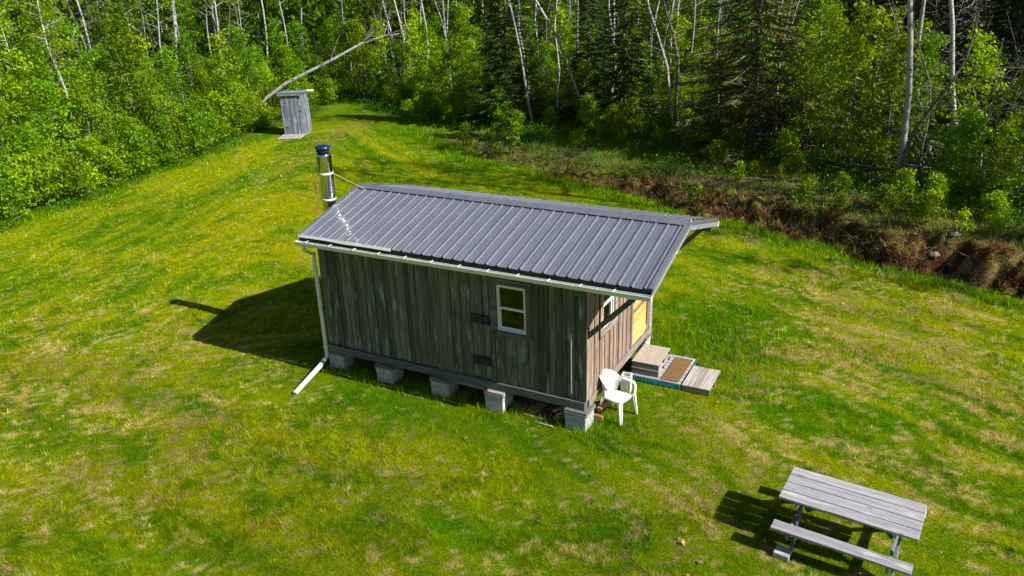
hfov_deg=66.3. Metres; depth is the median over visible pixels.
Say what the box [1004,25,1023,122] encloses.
dead tree
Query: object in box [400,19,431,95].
young tree
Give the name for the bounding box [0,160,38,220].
bush
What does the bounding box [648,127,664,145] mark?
bush
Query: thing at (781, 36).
young tree
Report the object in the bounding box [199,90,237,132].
bush
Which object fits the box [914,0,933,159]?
birch tree
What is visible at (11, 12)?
broadleaf tree
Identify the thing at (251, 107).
bush
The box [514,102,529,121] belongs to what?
bush
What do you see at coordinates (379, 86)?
bush
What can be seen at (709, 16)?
broadleaf tree
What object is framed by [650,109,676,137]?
bush
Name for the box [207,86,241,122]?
bush
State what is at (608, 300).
window
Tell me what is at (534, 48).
young tree
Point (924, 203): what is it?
bush
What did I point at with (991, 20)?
broadleaf tree
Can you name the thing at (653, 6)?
broadleaf tree
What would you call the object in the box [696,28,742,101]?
young tree
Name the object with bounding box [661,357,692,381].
door mat
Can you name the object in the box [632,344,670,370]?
step platform
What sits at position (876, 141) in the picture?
young tree
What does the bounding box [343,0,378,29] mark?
birch tree
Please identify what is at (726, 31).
dead tree
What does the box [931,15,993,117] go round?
dead tree
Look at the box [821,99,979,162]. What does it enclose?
fallen tree
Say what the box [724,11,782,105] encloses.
young tree
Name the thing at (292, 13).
wood
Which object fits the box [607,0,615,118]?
birch tree
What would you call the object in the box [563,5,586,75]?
young tree
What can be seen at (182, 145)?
bush
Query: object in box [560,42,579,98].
young tree
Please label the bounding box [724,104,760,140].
bush
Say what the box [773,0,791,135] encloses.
birch tree
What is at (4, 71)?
broadleaf tree
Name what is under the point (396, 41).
birch tree
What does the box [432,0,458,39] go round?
broadleaf tree
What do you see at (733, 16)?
broadleaf tree
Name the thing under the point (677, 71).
dead tree
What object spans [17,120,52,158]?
young tree
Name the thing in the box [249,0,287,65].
broadleaf tree
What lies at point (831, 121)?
dead tree
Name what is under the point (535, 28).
birch tree
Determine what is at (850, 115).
young tree
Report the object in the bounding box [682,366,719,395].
wooden step
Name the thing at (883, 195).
bush
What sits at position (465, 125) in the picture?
sapling
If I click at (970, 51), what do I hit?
dead tree
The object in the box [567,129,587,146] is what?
bush
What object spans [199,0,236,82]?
birch tree
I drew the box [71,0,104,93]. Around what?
dead tree
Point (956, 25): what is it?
spruce tree
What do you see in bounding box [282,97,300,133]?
door
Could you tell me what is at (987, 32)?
dead tree
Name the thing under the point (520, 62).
young tree
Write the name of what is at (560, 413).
firewood
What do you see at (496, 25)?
birch tree
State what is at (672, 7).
birch tree
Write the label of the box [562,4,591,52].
broadleaf tree
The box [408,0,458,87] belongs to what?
birch tree
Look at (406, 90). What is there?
bush
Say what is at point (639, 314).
door
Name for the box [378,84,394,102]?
bush
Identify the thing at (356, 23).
young tree
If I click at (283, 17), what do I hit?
birch tree
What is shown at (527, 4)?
broadleaf tree
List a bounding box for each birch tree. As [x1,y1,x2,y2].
[0,0,43,135]
[0,0,45,131]
[0,0,77,144]
[68,9,79,79]
[73,0,123,95]
[76,0,101,110]
[77,0,110,85]
[83,0,120,70]
[101,0,147,41]
[120,0,147,43]
[128,0,162,108]
[131,0,185,98]
[154,0,164,59]
[162,0,195,84]
[171,0,184,99]
[189,0,222,68]
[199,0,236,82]
[210,0,219,68]
[225,0,259,49]
[232,0,261,46]
[241,0,277,78]
[261,0,268,80]
[271,0,295,67]
[300,0,304,59]
[326,0,351,69]
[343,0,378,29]
[379,0,388,74]
[381,0,402,89]
[382,0,394,81]
[387,0,399,74]
[387,0,410,78]
[388,0,419,81]
[393,0,405,77]
[406,0,423,48]
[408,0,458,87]
[420,0,428,93]
[437,0,471,71]
[442,0,446,101]
[446,0,448,32]
[451,0,477,36]
[473,1,495,35]
[486,0,516,100]
[496,0,533,124]
[517,0,529,106]
[530,0,532,52]
[533,3,538,82]
[535,0,590,120]
[536,0,542,84]
[554,0,561,108]
[554,0,576,52]
[576,1,584,95]
[591,0,612,85]
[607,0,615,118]
[640,2,668,73]
[642,0,662,75]
[646,0,659,92]
[646,0,673,125]
[665,0,674,109]
[671,0,679,83]
[682,0,717,100]
[712,0,728,117]
[725,0,753,61]
[751,0,792,124]
[765,0,812,142]
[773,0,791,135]
[791,0,837,136]
[897,0,912,187]
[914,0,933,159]
[949,0,958,138]
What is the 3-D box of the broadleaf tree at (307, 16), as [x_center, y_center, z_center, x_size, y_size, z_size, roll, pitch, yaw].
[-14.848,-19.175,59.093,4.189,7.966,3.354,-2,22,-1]
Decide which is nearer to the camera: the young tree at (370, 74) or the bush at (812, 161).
the bush at (812, 161)
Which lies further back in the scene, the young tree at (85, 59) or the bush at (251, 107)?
the bush at (251, 107)
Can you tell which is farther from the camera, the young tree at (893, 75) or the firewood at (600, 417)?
the young tree at (893, 75)
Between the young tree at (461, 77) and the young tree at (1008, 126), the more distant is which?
the young tree at (461, 77)
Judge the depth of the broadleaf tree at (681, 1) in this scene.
52.44 m
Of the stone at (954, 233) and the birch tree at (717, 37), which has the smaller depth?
the stone at (954, 233)
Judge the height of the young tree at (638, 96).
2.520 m
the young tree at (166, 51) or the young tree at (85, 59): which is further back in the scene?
the young tree at (166, 51)
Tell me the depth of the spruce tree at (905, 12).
43.25 m
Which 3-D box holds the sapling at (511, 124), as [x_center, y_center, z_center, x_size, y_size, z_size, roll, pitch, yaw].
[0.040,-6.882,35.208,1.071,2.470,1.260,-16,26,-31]
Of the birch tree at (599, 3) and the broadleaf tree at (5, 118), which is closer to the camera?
the broadleaf tree at (5, 118)
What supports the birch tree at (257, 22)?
on the ground at (340, 116)
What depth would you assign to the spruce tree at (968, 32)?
39.39 m
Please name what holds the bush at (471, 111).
on the ground at (340, 116)
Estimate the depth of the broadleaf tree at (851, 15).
48.32 m
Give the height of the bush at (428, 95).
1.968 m
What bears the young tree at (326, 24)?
on the ground at (340, 116)
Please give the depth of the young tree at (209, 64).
46.42 m
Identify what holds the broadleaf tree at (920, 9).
on the ground at (340, 116)
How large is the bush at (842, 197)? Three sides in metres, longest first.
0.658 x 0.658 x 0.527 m
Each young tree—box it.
[0,45,62,156]
[0,96,22,158]
[0,110,15,184]
[16,76,82,159]
[17,40,86,156]
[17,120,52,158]
[49,73,125,157]
[64,66,111,144]
[67,47,126,143]
[72,40,137,143]
[93,8,169,139]
[124,28,168,127]
[127,67,165,120]
[129,52,178,132]
[139,70,184,137]
[151,43,194,114]
[160,59,190,112]
[170,32,213,107]
[181,58,215,108]
[197,50,238,92]
[201,27,249,95]
[201,58,219,99]
[222,22,258,87]
[225,33,259,93]
[226,50,260,94]
[237,45,274,92]
[248,43,268,93]
[253,59,278,89]
[261,16,294,84]
[270,40,300,78]
[283,18,321,85]
[300,43,316,88]
[310,54,336,96]
[315,16,350,81]
[324,20,357,99]
[328,42,344,90]
[336,12,379,97]
[342,28,381,88]
[354,36,377,92]
[361,15,399,91]
[378,37,412,93]
[397,8,425,85]
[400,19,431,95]
[412,24,435,90]
[418,21,437,71]
[419,13,450,83]
[421,56,446,109]
[422,36,447,103]
[422,39,459,107]
[437,29,463,88]
[441,1,483,86]
[441,35,475,110]
[443,30,473,89]
[446,53,469,96]
[452,71,473,115]
[462,24,488,73]
[463,37,489,100]
[464,59,480,102]
[469,40,488,97]
[471,62,496,98]
[475,68,497,108]
[476,32,513,107]
[496,24,530,104]
[507,51,547,115]
[508,28,537,99]
[509,15,545,88]
[526,43,546,94]
[528,39,563,107]
[536,0,569,94]
[536,53,556,95]
[544,3,583,104]
[552,56,585,104]
[556,54,585,111]
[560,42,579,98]
[562,58,599,122]
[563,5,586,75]
[564,19,600,86]
[581,41,601,95]
[590,24,617,98]
[590,43,620,105]
[603,0,653,99]
[604,48,642,122]
[615,39,653,102]
[619,26,652,86]
[619,79,646,117]
[634,52,673,124]
[635,36,649,96]
[642,71,664,117]
[651,8,700,115]
[651,65,684,116]
[654,60,671,97]
[663,73,695,125]
[674,47,712,119]
[685,16,720,113]
[685,33,709,91]
[689,55,711,89]
[693,52,745,132]
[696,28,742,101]
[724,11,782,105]
[738,21,793,133]
[750,1,793,111]
[760,11,794,87]
[773,14,817,113]
[778,14,829,143]
[781,8,830,109]
[781,30,841,136]
[782,31,824,124]
[809,0,843,54]
[824,11,856,117]
[829,27,876,121]
[829,61,883,140]
[835,54,858,129]
[842,1,915,146]
[849,60,882,134]
[850,29,923,180]
[863,51,909,136]
[867,136,882,158]
[868,24,912,121]
[882,28,953,166]
[899,15,947,131]
[916,64,950,137]
[937,24,1021,163]
[970,108,999,140]
[973,57,1023,197]
[980,115,1023,184]
[989,108,1023,163]
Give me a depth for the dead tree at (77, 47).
39.03 m
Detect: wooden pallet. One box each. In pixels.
[630,354,695,389]
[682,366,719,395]
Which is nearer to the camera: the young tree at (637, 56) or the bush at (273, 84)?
the young tree at (637, 56)
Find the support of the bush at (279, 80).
on the ground at (340, 116)
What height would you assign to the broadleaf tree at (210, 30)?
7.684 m
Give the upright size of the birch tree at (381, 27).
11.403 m
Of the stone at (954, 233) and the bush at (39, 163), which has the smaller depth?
the stone at (954, 233)
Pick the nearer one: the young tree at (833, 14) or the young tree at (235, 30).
the young tree at (833, 14)
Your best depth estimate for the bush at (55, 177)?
31.04 m
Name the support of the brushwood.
on the ground at (340, 116)
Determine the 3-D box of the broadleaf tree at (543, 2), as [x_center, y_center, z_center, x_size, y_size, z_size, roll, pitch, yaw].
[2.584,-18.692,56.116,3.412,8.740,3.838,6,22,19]
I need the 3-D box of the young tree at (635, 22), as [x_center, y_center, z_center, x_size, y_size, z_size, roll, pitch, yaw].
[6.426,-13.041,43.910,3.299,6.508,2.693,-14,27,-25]
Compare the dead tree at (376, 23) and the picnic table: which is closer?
the picnic table
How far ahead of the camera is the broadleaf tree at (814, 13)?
30.57 m
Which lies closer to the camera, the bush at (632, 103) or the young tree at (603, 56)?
the bush at (632, 103)
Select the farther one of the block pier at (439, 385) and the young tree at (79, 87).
the young tree at (79, 87)
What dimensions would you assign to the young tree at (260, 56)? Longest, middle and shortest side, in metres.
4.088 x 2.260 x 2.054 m
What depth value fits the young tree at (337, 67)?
56.28 m
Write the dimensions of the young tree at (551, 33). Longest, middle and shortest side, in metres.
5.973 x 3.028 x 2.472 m
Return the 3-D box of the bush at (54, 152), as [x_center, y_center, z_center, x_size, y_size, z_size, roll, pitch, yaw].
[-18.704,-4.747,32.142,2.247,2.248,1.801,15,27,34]
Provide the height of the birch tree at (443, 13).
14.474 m
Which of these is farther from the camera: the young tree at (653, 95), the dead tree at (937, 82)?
the young tree at (653, 95)
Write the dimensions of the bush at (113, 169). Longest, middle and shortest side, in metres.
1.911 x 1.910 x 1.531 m
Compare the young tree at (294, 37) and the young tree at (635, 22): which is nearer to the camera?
the young tree at (635, 22)
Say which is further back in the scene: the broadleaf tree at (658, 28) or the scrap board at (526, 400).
the broadleaf tree at (658, 28)
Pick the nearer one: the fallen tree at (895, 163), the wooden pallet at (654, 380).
the wooden pallet at (654, 380)
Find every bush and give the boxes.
[0,148,13,203]
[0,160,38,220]
[0,186,14,214]
[1,120,60,198]
[3,151,55,211]
[22,148,73,206]
[33,142,72,190]
[43,158,78,198]
[55,154,102,200]
[63,135,113,186]
[73,161,103,192]
[81,133,106,177]
[93,144,138,187]
[95,136,114,145]
[99,140,133,180]
[104,111,158,179]
[109,115,158,165]
[128,90,178,159]
[133,126,163,172]
[149,117,184,162]
[154,115,195,161]
[158,135,190,154]
[171,106,202,149]
[174,100,212,154]
[191,95,226,150]
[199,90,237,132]
[206,69,250,128]
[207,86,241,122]
[210,115,231,141]
[219,96,253,135]
[229,81,250,126]
[233,94,267,129]
[247,91,262,102]
[252,101,279,127]
[255,86,281,119]
[266,78,284,118]
[272,76,297,91]
[278,55,314,105]
[304,80,316,98]
[307,89,321,108]
[313,78,340,104]
[374,77,390,97]
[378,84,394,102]
[389,82,416,109]
[399,99,415,112]
[404,76,423,104]
[416,87,436,115]
[439,88,462,124]
[465,101,479,120]
[465,107,478,124]
[487,86,512,129]
[509,110,525,130]
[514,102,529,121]
[539,105,561,125]
[546,125,559,143]
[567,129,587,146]
[575,93,602,133]
[590,100,609,124]
[599,103,626,133]
[604,115,630,138]
[619,96,646,127]
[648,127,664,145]
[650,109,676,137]
[702,138,731,165]
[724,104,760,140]
[724,123,750,154]
[731,159,747,180]
[747,159,764,174]
[765,125,803,156]
[773,164,788,179]
[780,149,808,177]
[795,172,819,195]
[805,151,824,169]
[830,171,853,194]
[833,192,854,210]
[870,183,905,214]
[885,167,921,207]
[902,190,947,226]
[920,171,954,214]
[951,207,975,232]
[975,188,1020,221]
[979,189,987,206]
[984,209,1011,234]
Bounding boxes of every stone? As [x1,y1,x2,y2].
[928,251,939,257]
[948,230,961,237]
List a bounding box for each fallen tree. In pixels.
[262,5,414,103]
[787,144,896,169]
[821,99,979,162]
[848,145,1023,170]
[917,98,1017,136]
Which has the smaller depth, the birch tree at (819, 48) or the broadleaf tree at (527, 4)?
the birch tree at (819, 48)
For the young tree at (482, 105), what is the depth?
45.32 m
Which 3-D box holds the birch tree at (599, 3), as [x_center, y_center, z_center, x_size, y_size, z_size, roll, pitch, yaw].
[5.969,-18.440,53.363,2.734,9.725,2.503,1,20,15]
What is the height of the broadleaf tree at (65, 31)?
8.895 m
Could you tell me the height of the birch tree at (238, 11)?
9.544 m
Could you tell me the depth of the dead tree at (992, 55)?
33.04 m
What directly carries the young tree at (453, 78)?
on the ground at (340, 116)
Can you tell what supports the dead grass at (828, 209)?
on the ground at (340, 116)
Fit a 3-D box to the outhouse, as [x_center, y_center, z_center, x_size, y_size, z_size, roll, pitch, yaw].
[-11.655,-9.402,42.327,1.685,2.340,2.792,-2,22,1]
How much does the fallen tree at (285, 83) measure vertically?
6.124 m
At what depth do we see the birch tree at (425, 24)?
52.71 m
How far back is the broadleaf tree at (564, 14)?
62.28 m
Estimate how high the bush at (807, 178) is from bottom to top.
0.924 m
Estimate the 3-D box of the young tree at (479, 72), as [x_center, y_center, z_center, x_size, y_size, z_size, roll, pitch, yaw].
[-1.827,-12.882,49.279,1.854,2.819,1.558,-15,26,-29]
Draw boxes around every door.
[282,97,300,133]
[633,300,645,343]
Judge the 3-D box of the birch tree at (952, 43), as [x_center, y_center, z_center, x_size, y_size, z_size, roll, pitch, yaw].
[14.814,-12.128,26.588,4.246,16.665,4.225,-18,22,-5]
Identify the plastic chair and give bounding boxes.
[597,369,637,425]
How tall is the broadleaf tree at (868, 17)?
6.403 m
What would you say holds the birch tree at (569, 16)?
on the ground at (340, 116)
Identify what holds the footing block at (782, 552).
on the ground at (340, 116)
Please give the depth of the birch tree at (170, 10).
54.23 m
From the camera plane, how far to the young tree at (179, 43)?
44.46 m
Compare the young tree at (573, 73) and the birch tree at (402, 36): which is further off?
the birch tree at (402, 36)
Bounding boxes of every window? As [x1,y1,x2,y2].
[496,284,525,334]
[604,295,613,327]
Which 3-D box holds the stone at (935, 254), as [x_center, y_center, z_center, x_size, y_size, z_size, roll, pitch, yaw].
[11.651,-0.924,21.645,0.313,0.198,0.258,10,25,26]
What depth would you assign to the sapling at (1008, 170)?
24.08 m
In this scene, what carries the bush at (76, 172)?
on the ground at (340, 116)
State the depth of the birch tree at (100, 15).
53.40 m
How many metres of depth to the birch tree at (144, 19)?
50.09 m
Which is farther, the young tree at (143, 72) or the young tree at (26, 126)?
the young tree at (143, 72)
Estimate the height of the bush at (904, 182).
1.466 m
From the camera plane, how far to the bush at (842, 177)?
25.91 m
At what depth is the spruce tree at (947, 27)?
44.50 m
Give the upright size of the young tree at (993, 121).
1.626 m
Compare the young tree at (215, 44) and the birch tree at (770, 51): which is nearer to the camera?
the birch tree at (770, 51)
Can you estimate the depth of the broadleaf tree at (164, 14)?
62.25 m
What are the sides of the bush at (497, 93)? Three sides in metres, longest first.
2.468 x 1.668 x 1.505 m
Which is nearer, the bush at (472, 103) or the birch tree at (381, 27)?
the bush at (472, 103)
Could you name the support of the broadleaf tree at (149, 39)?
on the ground at (340, 116)
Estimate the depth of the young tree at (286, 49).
51.77 m
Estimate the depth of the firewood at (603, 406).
14.97 m
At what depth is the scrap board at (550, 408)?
15.13 m
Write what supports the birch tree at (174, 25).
on the ground at (340, 116)
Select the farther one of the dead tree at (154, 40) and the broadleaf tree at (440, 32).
the broadleaf tree at (440, 32)
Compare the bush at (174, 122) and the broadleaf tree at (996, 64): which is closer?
the broadleaf tree at (996, 64)
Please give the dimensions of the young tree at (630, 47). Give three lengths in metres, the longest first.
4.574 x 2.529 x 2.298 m
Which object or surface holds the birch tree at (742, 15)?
on the ground at (340, 116)
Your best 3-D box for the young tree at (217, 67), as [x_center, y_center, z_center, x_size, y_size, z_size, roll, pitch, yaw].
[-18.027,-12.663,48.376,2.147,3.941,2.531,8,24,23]
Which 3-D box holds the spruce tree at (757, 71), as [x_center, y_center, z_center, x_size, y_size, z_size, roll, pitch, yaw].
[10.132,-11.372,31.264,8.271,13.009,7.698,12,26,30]
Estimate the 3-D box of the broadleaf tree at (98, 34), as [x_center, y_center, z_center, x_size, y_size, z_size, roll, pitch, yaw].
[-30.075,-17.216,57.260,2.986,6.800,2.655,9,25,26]
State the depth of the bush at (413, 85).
50.15 m
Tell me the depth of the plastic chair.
14.94 m
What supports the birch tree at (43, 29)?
on the ground at (340, 116)
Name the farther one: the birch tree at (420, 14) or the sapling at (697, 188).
the birch tree at (420, 14)
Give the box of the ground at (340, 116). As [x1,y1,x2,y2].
[0,0,1023,575]
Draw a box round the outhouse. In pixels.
[276,89,313,139]
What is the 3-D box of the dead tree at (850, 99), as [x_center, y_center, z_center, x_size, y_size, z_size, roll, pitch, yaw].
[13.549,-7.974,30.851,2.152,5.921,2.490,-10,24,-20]
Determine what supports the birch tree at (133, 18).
on the ground at (340, 116)
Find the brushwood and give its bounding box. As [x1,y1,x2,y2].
[2,72,1023,296]
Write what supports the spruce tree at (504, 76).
on the ground at (340, 116)
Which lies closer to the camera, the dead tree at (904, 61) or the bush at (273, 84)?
the dead tree at (904, 61)
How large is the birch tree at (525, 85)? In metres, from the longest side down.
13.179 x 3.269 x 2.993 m
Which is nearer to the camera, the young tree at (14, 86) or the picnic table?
the picnic table
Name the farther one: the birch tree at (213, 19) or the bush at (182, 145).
the birch tree at (213, 19)
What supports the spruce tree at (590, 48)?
on the ground at (340, 116)
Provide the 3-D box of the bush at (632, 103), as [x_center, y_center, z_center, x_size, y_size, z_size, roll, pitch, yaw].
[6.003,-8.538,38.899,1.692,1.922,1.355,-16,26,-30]
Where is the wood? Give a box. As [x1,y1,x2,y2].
[0,0,1021,99]
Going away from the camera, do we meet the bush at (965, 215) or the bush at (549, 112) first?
the bush at (965, 215)
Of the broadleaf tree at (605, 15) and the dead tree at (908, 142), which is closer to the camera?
the dead tree at (908, 142)
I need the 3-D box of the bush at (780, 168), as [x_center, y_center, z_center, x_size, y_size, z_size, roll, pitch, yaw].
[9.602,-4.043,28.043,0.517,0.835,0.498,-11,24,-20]
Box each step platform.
[631,355,669,376]
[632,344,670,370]
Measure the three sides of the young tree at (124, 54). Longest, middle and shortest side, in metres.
7.069 x 3.584 x 2.925 m
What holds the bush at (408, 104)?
on the ground at (340, 116)
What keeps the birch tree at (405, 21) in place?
on the ground at (340, 116)
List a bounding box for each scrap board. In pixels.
[456,386,479,395]
[510,397,535,412]
[523,400,548,417]
[535,403,560,421]
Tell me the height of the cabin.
4.660 m
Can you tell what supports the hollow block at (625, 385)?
on the ground at (340, 116)
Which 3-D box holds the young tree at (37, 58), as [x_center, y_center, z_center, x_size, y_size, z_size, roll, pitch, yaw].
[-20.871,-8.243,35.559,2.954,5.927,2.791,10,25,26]
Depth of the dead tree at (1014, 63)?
27.98 m
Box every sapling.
[455,121,475,146]
[481,128,500,154]
[497,107,523,156]
[686,181,706,202]
[926,104,1002,188]
[988,156,1023,194]
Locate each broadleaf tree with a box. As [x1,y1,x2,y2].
[0,0,43,127]
[0,0,70,140]
[0,12,17,125]
[0,48,23,108]
[0,81,17,155]
[7,0,88,138]
[9,0,81,141]
[45,20,74,78]
[80,4,118,75]
[87,16,129,94]
[90,0,145,111]
[131,11,162,73]
[153,0,193,69]
[168,0,208,81]
[196,0,228,55]
[211,5,244,74]
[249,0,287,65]
[289,0,344,82]
[311,0,348,57]
[378,14,394,62]
[386,0,418,63]
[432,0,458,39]
[510,0,541,49]
[526,0,572,86]
[538,0,563,57]
[540,0,573,60]
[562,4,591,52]
[572,0,619,70]
[591,0,635,67]
[616,1,653,38]
[635,0,676,71]
[643,1,683,63]
[644,0,699,65]
[655,0,698,64]
[670,0,727,56]
[683,0,739,80]
[689,0,755,73]
[697,0,736,64]
[773,0,815,87]
[777,0,861,156]
[782,0,862,152]
[788,0,819,25]
[810,0,891,168]
[827,0,852,68]
[843,1,863,53]
[887,0,961,59]
[959,1,1020,63]
[977,37,1018,171]
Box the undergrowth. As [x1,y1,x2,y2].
[0,76,1023,233]
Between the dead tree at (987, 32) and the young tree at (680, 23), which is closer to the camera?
the dead tree at (987, 32)
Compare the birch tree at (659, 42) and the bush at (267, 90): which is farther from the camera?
the bush at (267, 90)
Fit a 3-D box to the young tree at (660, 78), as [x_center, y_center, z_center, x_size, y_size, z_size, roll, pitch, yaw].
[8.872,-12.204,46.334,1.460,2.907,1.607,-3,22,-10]
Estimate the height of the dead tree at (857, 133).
6.218 m
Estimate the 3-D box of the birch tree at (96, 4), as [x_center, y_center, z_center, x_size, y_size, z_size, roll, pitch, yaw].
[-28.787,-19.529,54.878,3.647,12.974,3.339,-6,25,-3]
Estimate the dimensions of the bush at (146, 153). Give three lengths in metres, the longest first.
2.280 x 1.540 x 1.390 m
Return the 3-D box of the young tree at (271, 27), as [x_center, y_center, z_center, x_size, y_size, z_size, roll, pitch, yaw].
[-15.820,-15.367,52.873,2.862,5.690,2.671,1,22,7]
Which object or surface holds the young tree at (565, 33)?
on the ground at (340, 116)
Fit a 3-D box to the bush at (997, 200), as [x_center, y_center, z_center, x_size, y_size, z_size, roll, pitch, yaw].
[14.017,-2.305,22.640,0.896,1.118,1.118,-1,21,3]
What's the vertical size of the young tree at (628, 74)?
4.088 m
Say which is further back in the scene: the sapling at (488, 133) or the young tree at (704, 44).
the young tree at (704, 44)
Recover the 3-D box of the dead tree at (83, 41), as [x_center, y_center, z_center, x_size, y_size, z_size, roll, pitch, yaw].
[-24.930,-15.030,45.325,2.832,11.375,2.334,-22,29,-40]
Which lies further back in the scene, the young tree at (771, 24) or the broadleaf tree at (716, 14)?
the broadleaf tree at (716, 14)
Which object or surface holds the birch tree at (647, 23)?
on the ground at (340, 116)
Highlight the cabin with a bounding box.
[293,144,718,410]
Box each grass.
[0,112,1023,458]
[127,249,1016,575]
[443,127,1023,299]
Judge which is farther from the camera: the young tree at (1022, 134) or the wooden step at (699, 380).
the young tree at (1022, 134)
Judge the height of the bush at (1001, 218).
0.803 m
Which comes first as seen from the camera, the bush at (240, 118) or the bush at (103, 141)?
the bush at (103, 141)
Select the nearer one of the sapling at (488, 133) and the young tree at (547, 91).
the sapling at (488, 133)
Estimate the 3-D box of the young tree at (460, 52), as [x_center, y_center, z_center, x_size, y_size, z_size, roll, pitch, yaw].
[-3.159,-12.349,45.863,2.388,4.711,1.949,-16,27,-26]
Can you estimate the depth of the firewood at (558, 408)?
14.90 m
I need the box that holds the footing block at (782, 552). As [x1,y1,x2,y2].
[773,544,792,561]
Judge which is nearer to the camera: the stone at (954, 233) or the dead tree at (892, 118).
the stone at (954, 233)
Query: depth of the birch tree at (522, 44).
45.63 m
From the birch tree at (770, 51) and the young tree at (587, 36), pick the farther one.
the young tree at (587, 36)
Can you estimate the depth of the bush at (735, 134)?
31.99 m
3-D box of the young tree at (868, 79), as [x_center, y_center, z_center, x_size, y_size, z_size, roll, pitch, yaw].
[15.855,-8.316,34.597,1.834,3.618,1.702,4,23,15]
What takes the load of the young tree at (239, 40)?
on the ground at (340, 116)
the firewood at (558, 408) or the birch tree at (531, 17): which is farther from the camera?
the birch tree at (531, 17)
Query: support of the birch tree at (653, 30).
on the ground at (340, 116)
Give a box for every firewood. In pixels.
[552,406,564,411]
[553,415,564,420]
[556,410,564,416]
[594,399,607,406]
[594,412,603,420]
[596,401,610,411]
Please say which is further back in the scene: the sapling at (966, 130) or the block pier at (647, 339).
the sapling at (966, 130)
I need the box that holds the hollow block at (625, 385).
[620,372,631,392]
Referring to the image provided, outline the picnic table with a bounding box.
[770,467,926,575]
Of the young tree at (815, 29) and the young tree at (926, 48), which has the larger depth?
the young tree at (815, 29)
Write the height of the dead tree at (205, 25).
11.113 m
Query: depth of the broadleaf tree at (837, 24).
29.21 m
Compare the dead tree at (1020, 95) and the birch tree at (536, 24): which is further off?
the birch tree at (536, 24)
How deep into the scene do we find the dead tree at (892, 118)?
30.28 m
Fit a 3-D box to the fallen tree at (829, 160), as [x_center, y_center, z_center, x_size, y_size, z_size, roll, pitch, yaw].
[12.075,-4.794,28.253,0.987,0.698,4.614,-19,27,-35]
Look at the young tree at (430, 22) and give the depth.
54.08 m
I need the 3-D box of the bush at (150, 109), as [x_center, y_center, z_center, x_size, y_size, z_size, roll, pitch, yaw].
[-17.088,-7.523,36.988,2.188,3.589,2.425,-17,26,-33]
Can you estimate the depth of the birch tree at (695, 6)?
42.11 m
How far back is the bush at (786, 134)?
30.95 m
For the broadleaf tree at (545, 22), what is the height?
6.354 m
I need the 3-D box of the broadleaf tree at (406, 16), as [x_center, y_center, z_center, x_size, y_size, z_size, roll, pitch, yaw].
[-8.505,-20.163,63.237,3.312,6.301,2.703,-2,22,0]
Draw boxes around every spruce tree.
[462,0,544,128]
[554,0,612,119]
[580,0,663,129]
[659,0,855,162]
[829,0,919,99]
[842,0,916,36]
[878,0,986,95]
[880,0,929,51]
[897,0,950,120]
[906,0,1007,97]
[913,0,1017,103]
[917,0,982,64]
[934,0,1023,130]
[943,0,1023,122]
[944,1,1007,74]
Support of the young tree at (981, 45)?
on the ground at (340, 116)
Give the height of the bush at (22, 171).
2.553 m
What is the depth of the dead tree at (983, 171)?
24.80 m
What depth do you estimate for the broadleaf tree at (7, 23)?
35.20 m
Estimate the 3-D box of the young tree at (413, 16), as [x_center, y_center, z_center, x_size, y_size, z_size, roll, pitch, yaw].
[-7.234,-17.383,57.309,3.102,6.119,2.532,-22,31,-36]
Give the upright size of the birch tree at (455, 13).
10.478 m
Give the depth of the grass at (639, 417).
14.44 m
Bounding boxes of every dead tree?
[27,0,77,144]
[55,7,102,109]
[59,0,100,58]
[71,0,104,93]
[133,0,186,101]
[144,0,196,102]
[198,1,211,50]
[224,0,241,72]
[315,0,334,74]
[355,1,373,60]
[365,1,386,76]
[367,0,384,78]
[510,0,542,101]
[532,1,568,109]
[647,0,686,110]
[653,0,704,127]
[694,4,738,100]
[714,2,738,96]
[821,9,878,145]
[826,69,853,155]
[845,0,884,123]
[845,8,906,160]
[869,0,946,140]
[883,0,972,148]
[884,53,901,144]
[886,0,941,141]
[894,0,990,181]
[896,2,964,183]
[914,0,978,104]
[917,0,954,97]
[917,38,961,139]
[921,0,949,93]
[923,50,1023,174]
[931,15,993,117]
[934,0,1008,122]
[943,20,1005,113]
[947,0,1013,118]
[955,0,984,138]
[955,13,1023,106]
[960,0,1009,106]
[973,62,1023,191]
[976,0,1009,120]
[988,48,1023,137]
[995,11,1023,119]
[995,67,1023,169]
[1003,56,1021,132]
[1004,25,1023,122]
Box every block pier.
[329,351,353,369]
[375,362,403,384]
[429,375,458,398]
[484,388,512,412]
[564,403,595,431]
[635,331,651,352]
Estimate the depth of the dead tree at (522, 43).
43.83 m
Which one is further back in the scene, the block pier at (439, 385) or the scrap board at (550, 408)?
the block pier at (439, 385)
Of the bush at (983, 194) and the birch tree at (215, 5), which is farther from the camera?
the birch tree at (215, 5)
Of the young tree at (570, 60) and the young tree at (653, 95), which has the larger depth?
the young tree at (570, 60)
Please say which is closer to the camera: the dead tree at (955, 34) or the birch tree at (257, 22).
the dead tree at (955, 34)
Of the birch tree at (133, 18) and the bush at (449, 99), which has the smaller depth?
the bush at (449, 99)
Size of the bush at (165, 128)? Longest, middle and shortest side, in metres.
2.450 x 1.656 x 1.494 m
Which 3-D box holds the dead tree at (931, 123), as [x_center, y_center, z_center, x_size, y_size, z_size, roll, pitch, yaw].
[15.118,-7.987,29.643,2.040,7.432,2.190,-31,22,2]
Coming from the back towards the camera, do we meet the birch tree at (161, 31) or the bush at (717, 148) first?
the birch tree at (161, 31)

